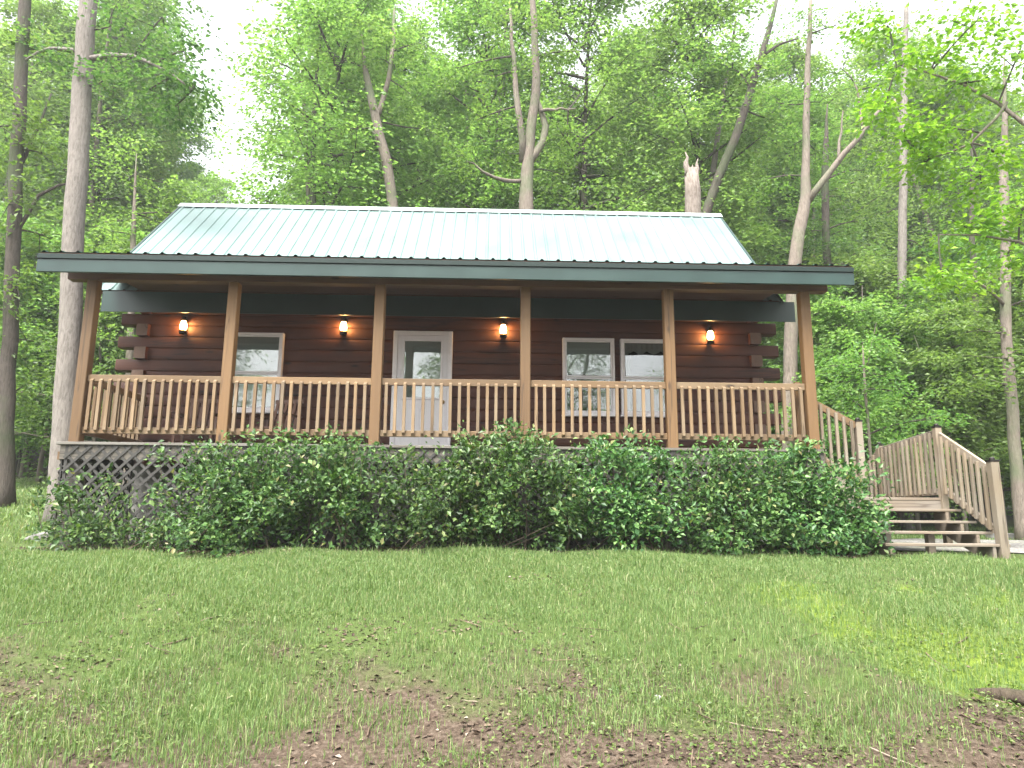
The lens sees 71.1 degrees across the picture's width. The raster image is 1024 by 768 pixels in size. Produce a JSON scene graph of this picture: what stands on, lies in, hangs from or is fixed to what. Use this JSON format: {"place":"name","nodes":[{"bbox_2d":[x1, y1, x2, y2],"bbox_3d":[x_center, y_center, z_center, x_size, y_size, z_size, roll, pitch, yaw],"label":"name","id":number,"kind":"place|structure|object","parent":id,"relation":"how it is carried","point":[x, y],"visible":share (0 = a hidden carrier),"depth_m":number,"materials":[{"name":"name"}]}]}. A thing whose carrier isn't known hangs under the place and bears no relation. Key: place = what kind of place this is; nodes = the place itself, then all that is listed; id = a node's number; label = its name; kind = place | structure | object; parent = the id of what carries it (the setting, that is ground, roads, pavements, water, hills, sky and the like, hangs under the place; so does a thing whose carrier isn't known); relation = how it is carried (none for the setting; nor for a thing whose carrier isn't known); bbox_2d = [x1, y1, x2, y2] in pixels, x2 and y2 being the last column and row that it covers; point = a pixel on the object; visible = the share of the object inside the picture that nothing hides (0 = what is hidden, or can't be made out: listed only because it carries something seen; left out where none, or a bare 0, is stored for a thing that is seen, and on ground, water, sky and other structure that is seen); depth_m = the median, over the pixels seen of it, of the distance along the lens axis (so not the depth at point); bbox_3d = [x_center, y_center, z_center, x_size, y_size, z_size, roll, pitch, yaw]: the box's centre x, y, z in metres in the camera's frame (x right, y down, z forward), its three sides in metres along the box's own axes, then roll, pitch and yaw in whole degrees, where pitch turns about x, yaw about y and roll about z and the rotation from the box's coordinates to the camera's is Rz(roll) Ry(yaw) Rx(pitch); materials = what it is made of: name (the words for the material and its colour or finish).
{"place":"outdoors","nodes":[
{"label":"outdoors","id":0,"kind":"place"},
{"bbox_2d":[0,454,1023,767],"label":"lawn","id":1,"kind":"structure","parent":0,"point":[434,726],"depth_m":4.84,"materials":[{"name":"plant"}]},
{"bbox_2d":[0,201,61,485],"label":"understory sapling","id":2,"kind":"object","parent":1,"relation":"on","point":[22,260],"visible":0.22,"depth_m":23.60,"materials":[{"name":"green plant"}]},
{"bbox_2d":[15,428,49,475],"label":"understory sapling","id":3,"kind":"object","parent":1,"relation":"on","point":[19,461],"visible":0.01,"depth_m":28.99,"materials":[{"name":"green plant"}]},
{"bbox_2d":[0,213,91,477],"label":"understory sapling","id":4,"kind":"object","parent":1,"relation":"on","point":[22,469],"depth_m":27.40,"materials":[{"name":"green plant"}]},
{"bbox_2d":[0,0,93,507],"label":"maple tree","id":5,"kind":"object","parent":1,"relation":"on","point":[18,153],"visible":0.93,"depth_m":16.00,"materials":[{"name":"green plant"}]},
{"bbox_2d":[15,286,89,478],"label":"understory sapling","id":6,"kind":"object","parent":1,"relation":"on","point":[23,442],"visible":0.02,"depth_m":27.08,"materials":[{"name":"green plant"}]},
{"bbox_2d":[0,219,123,481],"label":"understory sapling","id":7,"kind":"object","parent":1,"relation":"on","point":[41,466],"visible":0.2,"depth_m":23.90,"materials":[{"name":"green plant"}]},
{"bbox_2d":[0,0,124,241],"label":"forest tree","id":8,"kind":"object","parent":1,"relation":"on","point":[39,8],"visible":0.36,"depth_m":33.09,"materials":[{"name":"green plant"}]},
{"bbox_2d":[0,23,125,467],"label":"forest tree","id":9,"kind":"object","parent":1,"relation":"on","point":[25,161],"visible":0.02,"depth_m":41.11,"materials":[{"name":"green plant"}]},
{"bbox_2d":[14,228,142,486],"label":"understory sapling","id":10,"kind":"object","parent":1,"relation":"on","point":[115,320],"visible":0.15,"depth_m":22.42,"materials":[{"name":"green plant"}]},
{"bbox_2d":[0,199,159,476],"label":"understory sapling","id":11,"kind":"object","parent":1,"relation":"on","point":[57,215],"visible":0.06,"depth_m":29.48,"materials":[{"name":"green plant"}]},
{"bbox_2d":[1,22,184,472],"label":"forest tree","id":12,"kind":"object","parent":1,"relation":"on","point":[162,172],"visible":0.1,"depth_m":35.71,"materials":[{"name":"green plant"}]},
{"bbox_2d":[42,222,150,424],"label":"understory sapling","id":13,"kind":"object","parent":1,"relation":"on","point":[142,234],"visible":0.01,"depth_m":25.63,"materials":[{"name":"green plant"}]},
{"bbox_2d":[18,462,185,551],"bbox_3d":[-5.136,1.709,9.163,2.022,1.480,1.540,3,-11,-11],"label":"shrub","id":14,"kind":"object","parent":1,"relation":"on","point":[87,527],"visible":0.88,"depth_m":8.90,"materials":[{"name":"green plant"}]},
{"bbox_2d":[2,0,206,233],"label":"forest tree","id":15,"kind":"object","parent":1,"relation":"on","point":[147,83],"visible":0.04,"depth_m":41.42,"materials":[{"name":"green plant"}]},
{"bbox_2d":[0,0,226,267],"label":"forest tree","id":16,"kind":"object","parent":1,"relation":"on","point":[93,184],"visible":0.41,"depth_m":32.22,"materials":[{"name":"green plant"}]},
{"bbox_2d":[13,0,233,522],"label":"oak tree","id":17,"kind":"object","parent":1,"relation":"on","point":[86,57],"visible":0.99,"depth_m":13.87,"materials":[{"name":"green plant"}]},
{"bbox_2d":[85,124,209,491],"bbox_3d":[-10.682,-2.277,20.284,3.598,11.093,3.247,1,-11,-2],"label":"maple tree","id":18,"kind":"object","parent":1,"relation":"on","point":[133,235],"visible":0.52,"depth_m":21.14,"materials":[{"name":"green plant"}]},
{"bbox_2d":[88,57,218,467],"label":"forest tree","id":19,"kind":"object","parent":1,"relation":"on","point":[184,153],"visible":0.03,"depth_m":43.73,"materials":[{"name":"green plant"}]},
{"bbox_2d":[118,61,222,220],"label":"forest tree","id":20,"kind":"object","parent":1,"relation":"on","point":[198,142],"visible":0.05,"depth_m":56.12,"materials":[{"name":"green plant"}]},
{"bbox_2d":[165,157,228,203],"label":"forest tree","id":21,"kind":"object","parent":1,"relation":"on","point":[201,169],"visible":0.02,"depth_m":58.57,"materials":[{"name":"green plant"}]},
{"bbox_2d":[182,171,244,203],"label":"forest tree","id":22,"kind":"object","parent":1,"relation":"on","point":[214,184],"visible":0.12,"depth_m":52.18,"materials":[{"name":"green plant"}]},
{"bbox_2d":[136,422,308,558],"bbox_3d":[-3.600,1.479,9.122,2.090,2.015,1.791,1,-11,-2],"label":"shrub","id":23,"kind":"object","parent":1,"relation":"on","point":[251,506],"visible":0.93,"depth_m":8.93,"materials":[{"name":"green plant"}]},
{"bbox_2d":[257,179,305,204],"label":"forest tree","id":24,"kind":"object","parent":1,"relation":"on","point":[293,198],"visible":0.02,"depth_m":50.52,"materials":[{"name":"green plant"}]},
{"bbox_2d":[251,20,362,204],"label":"ash tree","id":25,"kind":"object","parent":1,"relation":"on","point":[271,128],"visible":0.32,"depth_m":25.96,"materials":[{"name":"green plant"}]},
{"bbox_2d":[185,0,442,207],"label":"forest tree","id":26,"kind":"object","parent":1,"relation":"on","point":[319,17],"visible":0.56,"depth_m":24.41,"materials":[{"name":"green plant"}]},
{"bbox_2d":[254,422,405,550],"bbox_3d":[-2.337,1.420,9.178,1.865,1.889,1.672,4,-11,-19],"label":"shrub","id":27,"kind":"object","parent":1,"relation":"on","point":[341,477],"visible":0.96,"depth_m":9.02,"materials":[{"name":"green plant"}]},
{"bbox_2d":[239,0,429,206],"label":"forest tree","id":28,"kind":"object","parent":1,"relation":"on","point":[341,106],"visible":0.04,"depth_m":30.96,"materials":[{"name":"green plant"}]},
{"bbox_2d":[273,39,407,204],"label":"forest tree","id":29,"kind":"object","parent":1,"relation":"on","point":[290,146],"visible":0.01,"depth_m":51.37,"materials":[{"name":"green plant"}]},
{"bbox_2d":[286,53,415,204],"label":"forest tree","id":30,"kind":"object","parent":1,"relation":"on","point":[326,158],"depth_m":42.88,"materials":[{"name":"green plant"}]},
{"bbox_2d":[298,105,426,204],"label":"forest tree","id":31,"kind":"object","parent":1,"relation":"on","point":[403,184],"visible":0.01,"depth_m":38.00,"materials":[{"name":"green plant"}]},
{"bbox_2d":[298,7,458,206],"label":"oak tree","id":32,"kind":"object","parent":1,"relation":"on","point":[375,111],"visible":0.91,"depth_m":23.50,"materials":[{"name":"green plant"}]},
{"bbox_2d":[284,6,476,207],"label":"forest tree","id":33,"kind":"object","parent":1,"relation":"on","point":[427,107],"visible":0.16,"depth_m":29.38,"materials":[{"name":"green plant"}]},
{"bbox_2d":[368,420,506,550],"bbox_3d":[-0.939,1.463,9.203,1.803,2.038,1.757,1,-11,-2],"label":"shrub","id":34,"kind":"object","parent":1,"relation":"on","point":[448,479],"visible":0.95,"depth_m":9.00,"materials":[{"name":"green plant"}]},
{"bbox_2d":[36,203,854,550],"bbox_3d":[-1.142,-0.403,13.743,11.750,7.175,7.852,1,-11,-2],"label":"log cabin","id":35,"kind":"object","parent":1,"relation":"on","point":[610,317],"visible":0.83,"depth_m":11.91,"materials":[{"name":"brown log wood"},{"name":"green metal"},{"name":"dark green metal"}]},
{"bbox_2d":[179,314,188,334],"bbox_3d":[-5.536,-1.005,12.089,0.148,0.351,0.158,1,-11,-2],"label":"wall lantern","id":36,"kind":"object","parent":35,"relation":"attached to","point":[183,325],"depth_m":12.05,"materials":[{"name":"white glass"}]},
{"bbox_2d":[167,398,218,442],"bbox_3d":[-4.961,0.622,11.319,0.650,0.907,0.931,2,-11,-9],"label":"rocking chair","id":37,"kind":"object","parent":35,"relation":"on","point":[199,418],"visible":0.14,"depth_m":11.59,"materials":[{"name":"brown wood"}]},
{"bbox_2d":[232,332,284,413],"bbox_3d":[-4.304,-0.189,12.009,0.920,1.370,0.110,1,-11,-2],"label":"window","id":38,"kind":"structure","parent":35,"relation":"in","point":[258,354],"depth_m":12.07,"materials":[{"name":"glass"}]},
{"bbox_2d":[246,399,303,443],"bbox_3d":[-3.746,0.637,11.352,0.650,0.907,0.931,-2,-11,12],"label":"rocking chair","id":39,"kind":"object","parent":35,"relation":"on","point":[285,412],"visible":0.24,"depth_m":11.60,"materials":[{"name":"brown wood"}]},
{"bbox_2d":[339,316,347,335],"bbox_3d":[-2.857,-0.995,12.168,0.148,0.351,0.158,1,-11,-2],"label":"wall lantern","id":40,"kind":"object","parent":35,"relation":"attached to","point":[343,327],"depth_m":12.12,"materials":[{"name":"white glass"}]},
{"bbox_2d":[389,331,452,445],"bbox_3d":[-1.517,0.152,12.008,1.040,2.138,0.150,1,-11,-2],"label":"door","id":41,"kind":"structure","parent":35,"relation":"in","point":[416,354],"depth_m":12.08,"materials":[{"name":"white paint"}]},
{"bbox_2d":[499,318,506,338],"bbox_3d":[-0.148,-0.950,12.240,0.148,0.351,0.158,1,-11,-2],"label":"wall lantern","id":42,"kind":"object","parent":35,"relation":"attached to","point":[502,329],"depth_m":12.19,"materials":[{"name":"white glass"}]},
{"bbox_2d":[562,338,614,416],"bbox_3d":[1.301,-0.117,12.162,0.925,1.350,0.110,1,-11,-2],"label":"window","id":43,"kind":"structure","parent":35,"relation":"in","point":[583,359],"depth_m":12.21,"materials":[{"name":"glass"}]},
{"bbox_2d":[620,339,664,417],"bbox_3d":[2.291,-0.102,12.189,0.925,1.345,0.110,1,-11,-2],"label":"window","id":44,"kind":"structure","parent":35,"relation":"in","point":[641,360],"depth_m":12.25,"materials":[{"name":"glass"}]},
{"bbox_2d":[706,327,714,344],"bbox_3d":[3.410,-0.851,12.327,0.148,0.351,0.158,1,-11,-2],"label":"wall lantern","id":45,"kind":"object","parent":35,"relation":"attached to","point":[710,336],"depth_m":12.28,"materials":[{"name":"white glass"}]},
{"bbox_2d":[401,51,496,200],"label":"forest tree","id":46,"kind":"object","parent":1,"relation":"on","point":[439,129],"visible":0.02,"depth_m":43.30,"materials":[{"name":"green plant"}]},
{"bbox_2d":[391,71,514,207],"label":"forest tree","id":47,"kind":"object","parent":1,"relation":"on","point":[416,178],"visible":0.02,"depth_m":37.67,"materials":[{"name":"green plant"}]},
{"bbox_2d":[399,45,547,209],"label":"forest tree","id":48,"kind":"object","parent":1,"relation":"on","point":[463,116],"visible":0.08,"depth_m":35.11,"materials":[{"name":"green plant"}]},
{"bbox_2d":[380,0,572,209],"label":"forest tree","id":49,"kind":"object","parent":1,"relation":"on","point":[460,19],"visible":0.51,"depth_m":27.12,"materials":[{"name":"green plant"}]},
{"bbox_2d":[422,103,553,209],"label":"forest tree","id":50,"kind":"object","parent":1,"relation":"on","point":[481,166],"depth_m":37.85,"materials":[{"name":"green plant"}]},
{"bbox_2d":[0,549,1023,767],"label":"weeds","id":51,"kind":"object","parent":1,"relation":"on","point":[711,746],"visible":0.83,"depth_m":4.65,"materials":[{"name":"green plant"}]},
{"bbox_2d":[0,545,1023,767],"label":"leaf litter","id":52,"kind":"object","parent":1,"relation":"on","point":[665,761],"visible":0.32,"depth_m":4.76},
{"bbox_2d":[432,0,626,209],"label":"oak tree","id":53,"kind":"object","parent":1,"relation":"on","point":[529,152],"visible":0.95,"depth_m":21.84,"materials":[{"name":"green plant"}]},
{"bbox_2d":[456,417,608,551],"bbox_3d":[0.273,1.403,9.203,1.974,2.019,1.853,1,-11,-2],"label":"shrub","id":54,"kind":"object","parent":1,"relation":"on","point":[563,523],"visible":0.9,"depth_m":9.01,"materials":[{"name":"green plant"}]},
{"bbox_2d":[517,76,633,210],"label":"forest tree","id":55,"kind":"object","parent":1,"relation":"on","point":[597,110],"visible":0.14,"depth_m":29.56,"materials":[{"name":"green plant"}]},
{"bbox_2d":[476,0,701,211],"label":"forest tree","id":56,"kind":"object","parent":1,"relation":"on","point":[599,8],"visible":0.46,"depth_m":26.30,"materials":[{"name":"green plant"}]},
{"bbox_2d":[563,78,683,211],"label":"forest tree","id":57,"kind":"object","parent":1,"relation":"on","point":[604,97],"visible":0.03,"depth_m":35.33,"materials":[{"name":"green plant"}]},
{"bbox_2d":[556,424,703,551],"bbox_3d":[1.479,1.424,9.313,1.892,1.860,1.701,1,-11,-2],"label":"shrub","id":58,"kind":"object","parent":1,"relation":"on","point":[633,510],"visible":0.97,"depth_m":9.03,"materials":[{"name":"green plant"}]},
{"bbox_2d":[577,15,691,211],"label":"forest tree","id":59,"kind":"object","parent":1,"relation":"on","point":[628,100],"visible":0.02,"depth_m":40.31,"materials":[{"name":"green plant"}]},
{"bbox_2d":[588,43,690,210],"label":"forest tree","id":60,"kind":"object","parent":1,"relation":"on","point":[629,97],"depth_m":47.30,"materials":[{"name":"green plant"}]},
{"bbox_2d":[683,152,700,212],"bbox_3d":[5.010,-1.260,19.705,0.703,11.102,0.665,1,-11,-2],"label":"dead snag","id":61,"kind":"object","parent":1,"relation":"on","point":[692,194],"visible":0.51,"depth_m":20.35,"materials":[{"name":"beige wood"}]},
{"bbox_2d":[591,0,802,263],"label":"forest tree","id":62,"kind":"object","parent":1,"relation":"on","point":[689,127],"visible":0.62,"depth_m":25.71,"materials":[{"name":"green plant"}]},
{"bbox_2d":[650,0,812,212],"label":"cherry tree","id":63,"kind":"object","parent":1,"relation":"on","point":[726,159],"visible":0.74,"depth_m":24.62,"materials":[{"name":"green plant"}]},
{"bbox_2d":[670,84,792,294],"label":"forest tree","id":64,"kind":"object","parent":1,"relation":"on","point":[769,212],"visible":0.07,"depth_m":36.08,"materials":[{"name":"green plant"}]},
{"bbox_2d":[679,61,796,193],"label":"forest tree","id":65,"kind":"object","parent":1,"relation":"on","point":[730,93],"depth_m":48.31,"materials":[{"name":"green plant"}]},
{"bbox_2d":[656,433,827,555],"bbox_3d":[2.949,1.607,9.310,2.208,2.043,1.928,1,-11,-2],"label":"shrub","id":66,"kind":"object","parent":1,"relation":"on","point":[728,526],"visible":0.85,"depth_m":9.08,"materials":[{"name":"green plant"}]},
{"bbox_2d":[677,88,854,362],"bbox_3d":[13.642,-5.358,40.507,10.339,26.223,10.581,4,-11,-16],"label":"forest tree","id":67,"kind":"object","parent":1,"relation":"on","point":[782,210],"visible":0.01,"depth_m":39.69,"materials":[{"name":"green plant"}]},
{"bbox_2d":[760,330,783,515],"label":"understory sapling","id":68,"kind":"object","parent":1,"relation":"on","point":[771,360],"visible":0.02,"depth_m":30.26,"materials":[{"name":"green plant"}]},
{"bbox_2d":[728,79,896,344],"bbox_3d":[13.044,-3.897,31.666,7.629,20.323,7.587,-1,-11,9],"label":"forest tree","id":69,"kind":"object","parent":1,"relation":"on","point":[794,193],"visible":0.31,"depth_m":32.08,"materials":[{"name":"green plant"}]},
{"bbox_2d":[720,30,919,344],"bbox_3d":[14.328,-5.855,34.364,9.520,25.213,9.303,-3,-11,15],"label":"forest tree","id":70,"kind":"object","parent":1,"relation":"on","point":[787,47],"visible":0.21,"depth_m":34.94,"materials":[{"name":"green plant"}]},
{"bbox_2d":[728,0,915,518],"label":"oak tree","id":71,"kind":"object","parent":1,"relation":"on","point":[790,344],"visible":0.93,"depth_m":23.06,"materials":[{"name":"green plant"}]},
{"bbox_2d":[758,285,888,515],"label":"understory sapling","id":72,"kind":"object","parent":1,"relation":"on","point":[780,325],"visible":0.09,"depth_m":23.14,"materials":[{"name":"green plant"}]},
{"bbox_2d":[747,435,900,557],"bbox_3d":[3.911,1.625,9.258,1.858,1.868,1.741,1,-11,-2],"label":"shrub","id":73,"kind":"object","parent":1,"relation":"on","point":[824,501],"visible":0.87,"depth_m":8.94,"materials":[{"name":"green plant"}]},
{"bbox_2d":[761,244,891,462],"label":"understory sapling","id":74,"kind":"object","parent":1,"relation":"on","point":[835,259],"visible":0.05,"depth_m":26.55,"materials":[{"name":"green plant"}]},
{"bbox_2d":[738,86,920,366],"bbox_3d":[16.211,-4.974,38.803,10.764,24.856,10.518,-1,-11,9],"label":"forest tree","id":75,"kind":"object","parent":1,"relation":"on","point":[845,126],"visible":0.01,"depth_m":38.78,"materials":[{"name":"green plant"}]},
{"bbox_2d":[786,104,896,496],"bbox_3d":[11.781,-2.714,25.177,4.178,15.875,2.528,1,-11,-2],"label":"maple tree","id":76,"kind":"object","parent":1,"relation":"on","point":[825,245],"visible":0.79,"depth_m":25.77,"materials":[{"name":"green plant"}]},
{"bbox_2d":[772,292,958,524],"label":"understory sapling","id":77,"kind":"object","parent":1,"relation":"on","point":[845,312],"visible":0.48,"depth_m":20.00,"materials":[{"name":"green plant"}]},
{"bbox_2d":[808,72,922,515],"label":"forest tree","id":78,"kind":"object","parent":1,"relation":"on","point":[844,113],"visible":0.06,"depth_m":41.27,"materials":[{"name":"green plant"}]},
{"bbox_2d":[798,249,967,526],"bbox_3d":[12.242,0.279,24.037,6.060,9.926,5.976,5,-12,-24],"label":"understory sapling","id":79,"kind":"object","parent":1,"relation":"on","point":[863,273],"visible":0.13,"depth_m":24.36,"materials":[{"name":"green plant"}]},
{"bbox_2d":[774,401,1010,559],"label":"porch steps","id":80,"kind":"structure","parent":1,"relation":"on","point":[906,502],"depth_m":10.00,"materials":[{"name":"brown wood"}]},
{"bbox_2d":[814,323,975,530],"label":"beech sapling","id":81,"kind":"object","parent":1,"relation":"on","point":[865,410],"visible":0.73,"depth_m":15.37,"materials":[{"name":"green plant"}]},
{"bbox_2d":[847,129,958,518],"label":"forest tree","id":82,"kind":"object","parent":1,"relation":"on","point":[923,516],"visible":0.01,"depth_m":41.39,"materials":[{"name":"green plant"}]},
{"bbox_2d":[841,0,967,530],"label":"poplar tree","id":83,"kind":"object","parent":1,"relation":"on","point":[901,253],"visible":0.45,"depth_m":25.38,"materials":[{"name":"green plant"}]},
{"bbox_2d":[866,346,958,527],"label":"understory sapling","id":84,"kind":"object","parent":1,"relation":"on","point":[899,515],"depth_m":24.80,"materials":[{"name":"green plant"}]},
{"bbox_2d":[829,14,997,520],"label":"forest tree","id":85,"kind":"object","parent":1,"relation":"on","point":[875,49],"visible":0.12,"depth_m":40.30,"materials":[{"name":"green plant"}]},
{"bbox_2d":[834,270,1006,530],"bbox_3d":[12.036,0.755,21.878,5.351,8.132,5.506,4,-11,-20],"label":"understory sapling","id":86,"kind":"object","parent":1,"relation":"on","point":[909,294],"visible":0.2,"depth_m":21.43,"materials":[{"name":"green plant"}]},
{"bbox_2d":[836,0,1023,317],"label":"maple tree","id":87,"kind":"object","parent":1,"relation":"on","point":[921,130],"visible":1,"depth_m":11.45,"materials":[{"name":"green plant"}]},
{"bbox_2d":[855,68,1023,521],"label":"forest tree","id":88,"kind":"object","parent":1,"relation":"on","point":[1014,144],"visible":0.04,"depth_m":38.08,"materials":[{"name":"green plant"}]},
{"bbox_2d":[862,45,1023,310],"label":"forest tree","id":89,"kind":"object","parent":1,"relation":"on","point":[925,213],"visible":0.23,"depth_m":36.21,"materials":[{"name":"green plant"}]},
{"bbox_2d":[872,294,1023,530],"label":"understory sapling","id":90,"kind":"object","parent":1,"relation":"on","point":[982,448],"visible":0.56,"depth_m":19.35,"materials":[{"name":"green plant"}]},
{"bbox_2d":[875,256,1023,512],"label":"understory sapling","id":91,"kind":"object","parent":1,"relation":"on","point":[921,270],"visible":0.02,"depth_m":24.83,"materials":[{"name":"green plant"}]},
{"bbox_2d":[899,270,1023,531],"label":"understory sapling","id":92,"kind":"object","parent":1,"relation":"on","point":[1003,477],"visible":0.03,"depth_m":22.26,"materials":[{"name":"green plant"}]},
{"bbox_2d":[907,218,1023,520],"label":"understory sapling","id":93,"kind":"object","parent":1,"relation":"on","point":[954,257],"visible":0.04,"depth_m":26.33,"materials":[{"name":"green plant"}]},
{"bbox_2d":[911,128,1023,531],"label":"hickory tree","id":94,"kind":"object","parent":1,"relation":"on","point":[972,239],"visible":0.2,"depth_m":22.60,"materials":[{"name":"green plant"}]},
{"bbox_2d":[930,54,1023,539],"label":"maple tree","id":95,"kind":"object","parent":1,"relation":"on","point":[1009,384],"visible":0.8,"depth_m":17.16,"materials":[{"name":"green plant"}]},
{"bbox_2d":[930,66,1023,321],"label":"forest tree","id":96,"kind":"object","parent":1,"relation":"on","point":[993,80],"visible":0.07,"depth_m":40.18,"materials":[{"name":"green plant"}]},
{"bbox_2d":[954,256,1023,482],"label":"understory sapling","id":97,"kind":"object","parent":1,"relation":"on","point":[1017,332],"visible":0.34,"depth_m":19.99,"materials":[{"name":"green plant"}]},
{"bbox_2d":[969,688,1023,705],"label":"exposed root","id":98,"kind":"object","parent":1,"relation":"on","point":[1012,695],"visible":0.51,"depth_m":4.81,"materials":[{"name":"brown plant"}]},
{"bbox_2d":[0,0,1023,204],"label":"sky","id":99,"kind":"structure","parent":0,"point":[227,13],"materials":[{"name":"white"}]},
{"bbox_2d":[762,538,1023,552],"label":"gravel drive","id":100,"kind":"structure","parent":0,"point":[1017,546],"depth_m":11.99,"materials":[{"name":"white gravel"}]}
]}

